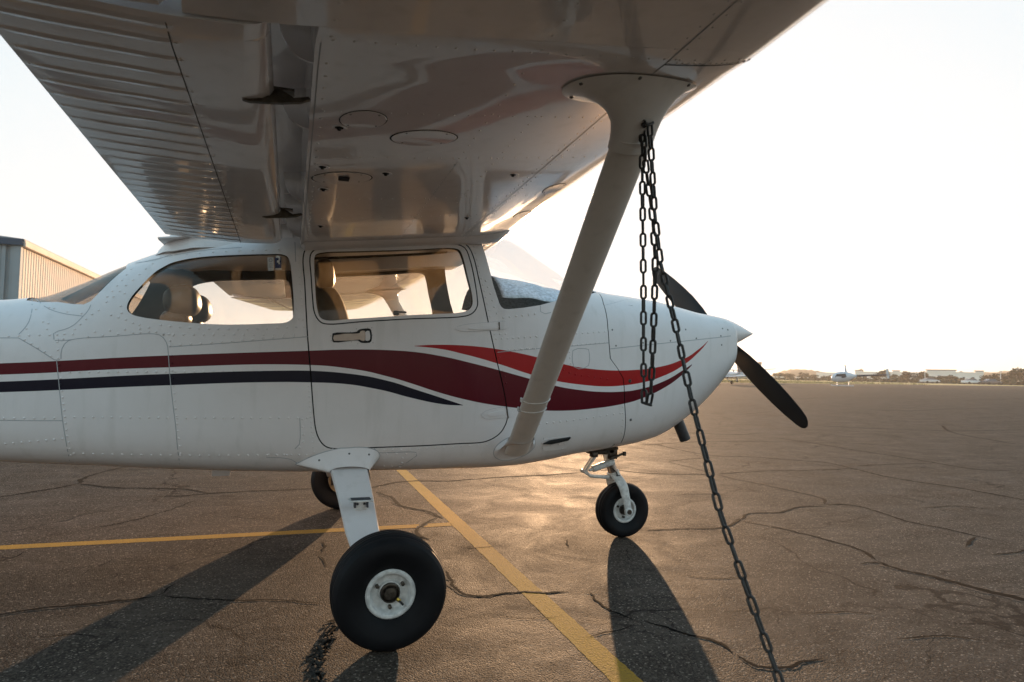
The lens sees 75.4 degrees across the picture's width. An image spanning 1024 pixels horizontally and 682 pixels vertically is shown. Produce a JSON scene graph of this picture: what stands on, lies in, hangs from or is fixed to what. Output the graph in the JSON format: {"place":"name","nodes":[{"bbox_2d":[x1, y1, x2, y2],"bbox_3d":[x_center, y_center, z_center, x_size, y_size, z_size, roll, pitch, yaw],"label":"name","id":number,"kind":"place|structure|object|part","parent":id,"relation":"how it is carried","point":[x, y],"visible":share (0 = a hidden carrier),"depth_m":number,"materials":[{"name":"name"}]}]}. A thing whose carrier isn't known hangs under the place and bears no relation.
{"place":"outdoors","nodes":[
{"label":"outdoors","id":0,"kind":"place"},
{"bbox_2d":[0,382,1023,681],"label":"tarmac","id":1,"kind":"structure","parent":0,"point":[876,532],"depth_m":3.72,"materials":[{"name":"grey asphalt"}]},
{"bbox_2d":[0,236,142,313],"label":"hangar","id":2,"kind":"structure","parent":1,"relation":"on","point":[28,269],"depth_m":40.01,"materials":[{"name":"paint"}]},
{"bbox_2d":[0,244,13,299],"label":"front door","id":3,"kind":"structure","parent":2,"relation":"in","point":[2,254],"depth_m":37.16,"materials":[{"name":"grey metal"}]},
{"bbox_2d":[0,523,451,549],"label":"road marking","id":4,"kind":"object","parent":1,"relation":"on","point":[21,546],"visible":0.88,"depth_m":4.08,"materials":[{"name":"yellow paint"}]},
{"bbox_2d":[0,0,828,651],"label":"airplane","id":5,"kind":"object","parent":1,"relation":"on","point":[318,168],"visible":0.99,"depth_m":2.73,"materials":[{"name":"paint"}]},
{"bbox_3d":[-0.538,0.001,3.505,1.105,1.096,0.239,2,-3,-18],"label":"door","id":6,"kind":"part","parent":5,"relation":"part of","materials":[{"name":"paint"}]},
{"bbox_2d":[462,276,559,310],"bbox_3d":[0.097,-0.275,4.170,0.621,0.211,0.916,2,-3,-18],"label":"sunshade","id":7,"kind":"object","parent":5,"relation":"on","point":[512,294],"visible":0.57,"depth_m":3.83,"materials":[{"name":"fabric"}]},
{"bbox_2d":[639,119,784,681],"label":"chain","id":8,"kind":"object","parent":5,"relation":"hanging from","point":[703,447],"visible":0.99,"depth_m":1.70,"materials":[{"name":"metal"}]},
{"bbox_2d":[397,470,642,681],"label":"road marking","id":9,"kind":"object","parent":1,"relation":"on","point":[603,659],"visible":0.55,"depth_m":3.05,"materials":[{"name":"yellow paint"}]},
{"bbox_2d":[724,366,744,383],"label":"parked airplane","id":10,"kind":"object","parent":1,"relation":"on","point":[731,374],"visible":0.29,"depth_m":80.60,"materials":[{"name":"white metal"}]},
{"bbox_2d":[831,365,888,385],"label":"helicopter","id":11,"kind":"object","parent":1,"relation":"on","point":[843,376],"visible":1,"depth_m":81.71,"materials":[{"name":"white metal"}]},
{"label":"window","id":12,"kind":"part","parent":11,"relation":"part of","materials":[{"name":"grey glass"}]},
{"bbox_2d":[0,0,1023,374],"label":"sky","id":13,"kind":"structure","parent":0,"point":[850,193],"materials":[{"name":"white"}]},
{"bbox_2d":[771,369,819,376],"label":"hill","id":14,"kind":"structure","parent":0,"point":[796,372],"depth_m":512.82,"materials":[{"name":"beige"}]},
{"bbox_2d":[816,372,833,377],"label":"storage shed","id":15,"kind":"structure","parent":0,"point":[820,374],"depth_m":289.28,"materials":[{"name":"white paint"}]},
{"bbox_2d":[722,379,1023,385],"bbox_3d":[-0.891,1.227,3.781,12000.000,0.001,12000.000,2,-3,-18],"label":"ground","id":16,"kind":"structure","parent":0,"point":[902,384],"depth_m":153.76,"materials":[{"name":"brown plant"}]},
{"bbox_2d":[730,368,775,381],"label":"parked airplane","id":17,"kind":"object","parent":16,"relation":"on","point":[741,374],"visible":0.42,"depth_m":100.72,"materials":[{"name":"white metal"}]},
{"bbox_2d":[773,373,785,376],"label":"building","id":18,"kind":"structure","parent":16,"relation":"on","point":[778,374],"depth_m":230.54,"materials":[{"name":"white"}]},
{"bbox_2d":[783,373,794,377],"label":"tree","id":19,"kind":"object","parent":16,"relation":"on","point":[789,375],"visible":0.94,"depth_m":229.24,"materials":[{"name":"brown plant"}]},
{"bbox_2d":[797,372,808,376],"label":"tree","id":20,"kind":"object","parent":16,"relation":"on","point":[804,374],"visible":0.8,"depth_m":232.45,"materials":[{"name":"brown plant"}]},
{"bbox_2d":[806,375,818,377],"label":"tree","id":21,"kind":"object","parent":16,"relation":"on","point":[812,376],"visible":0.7,"depth_m":227.14,"materials":[{"name":"brown plant"}]},
{"bbox_2d":[854,370,884,379],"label":"depot","id":22,"kind":"structure","parent":16,"relation":"on","point":[858,372],"depth_m":264.40,"materials":[{"name":"white paint"}]},
{"bbox_2d":[725,376,1023,384],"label":"scrub","id":23,"kind":"object","parent":16,"relation":"on","point":[942,380],"visible":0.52,"depth_m":180.06,"materials":[{"name":"green plant"}]},
{"bbox_2d":[870,370,891,378],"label":"tree","id":24,"kind":"object","parent":16,"relation":"on","point":[881,372],"visible":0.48,"depth_m":199.97,"materials":[{"name":"brown plant"}]},
{"bbox_2d":[897,371,911,378],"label":"tree","id":25,"kind":"object","parent":16,"relation":"on","point":[906,374],"visible":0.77,"depth_m":196.30,"materials":[{"name":"brown plant"}]},
{"bbox_2d":[910,371,929,379],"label":"tree","id":26,"kind":"object","parent":16,"relation":"on","point":[920,375],"visible":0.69,"depth_m":194.43,"materials":[{"name":"brown plant"}]},
{"bbox_2d":[919,378,939,382],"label":"parked car","id":27,"kind":"object","parent":16,"relation":"on","point":[928,380],"visible":0.94,"depth_m":170.72,"materials":[{"name":"silver metal"}]},
{"bbox_2d":[961,379,980,383],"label":"parked car","id":28,"kind":"object","parent":16,"relation":"on","point":[970,381],"visible":0.93,"depth_m":165.79,"materials":[{"name":"white metal"}]},
{"bbox_2d":[979,375,990,379],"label":"tree","id":29,"kind":"object","parent":16,"relation":"on","point":[984,377],"visible":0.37,"depth_m":189.97,"materials":[{"name":"brown plant"}]},
{"bbox_2d":[980,379,1001,384],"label":"parked car","id":30,"kind":"object","parent":16,"relation":"on","point":[989,381],"visible":1,"depth_m":163.54,"materials":[{"name":"grey metal"}]},
{"bbox_2d":[988,373,1006,378],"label":"tree","id":31,"kind":"object","parent":16,"relation":"on","point":[994,376],"visible":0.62,"depth_m":186.72,"materials":[{"name":"brown plant"}]},
{"bbox_2d":[1005,367,1023,380],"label":"tree","id":32,"kind":"object","parent":16,"relation":"on","point":[1013,373],"visible":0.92,"depth_m":178.18,"materials":[{"name":"brown plant"}]},
{"bbox_2d":[890,370,919,378],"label":"office building","id":33,"kind":"structure","parent":0,"point":[898,372],"depth_m":245.93,"materials":[{"name":"white paint"}]},
{"bbox_2d":[925,369,983,379],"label":"warehouse","id":34,"kind":"structure","parent":0,"point":[975,374],"depth_m":217.42,"materials":[{"name":"white paint"}]},
{"bbox_2d":[984,371,1023,381],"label":"building","id":35,"kind":"structure","parent":0,"point":[991,373],"depth_m":557.29,"materials":[{"name":"beige"}]}
]}

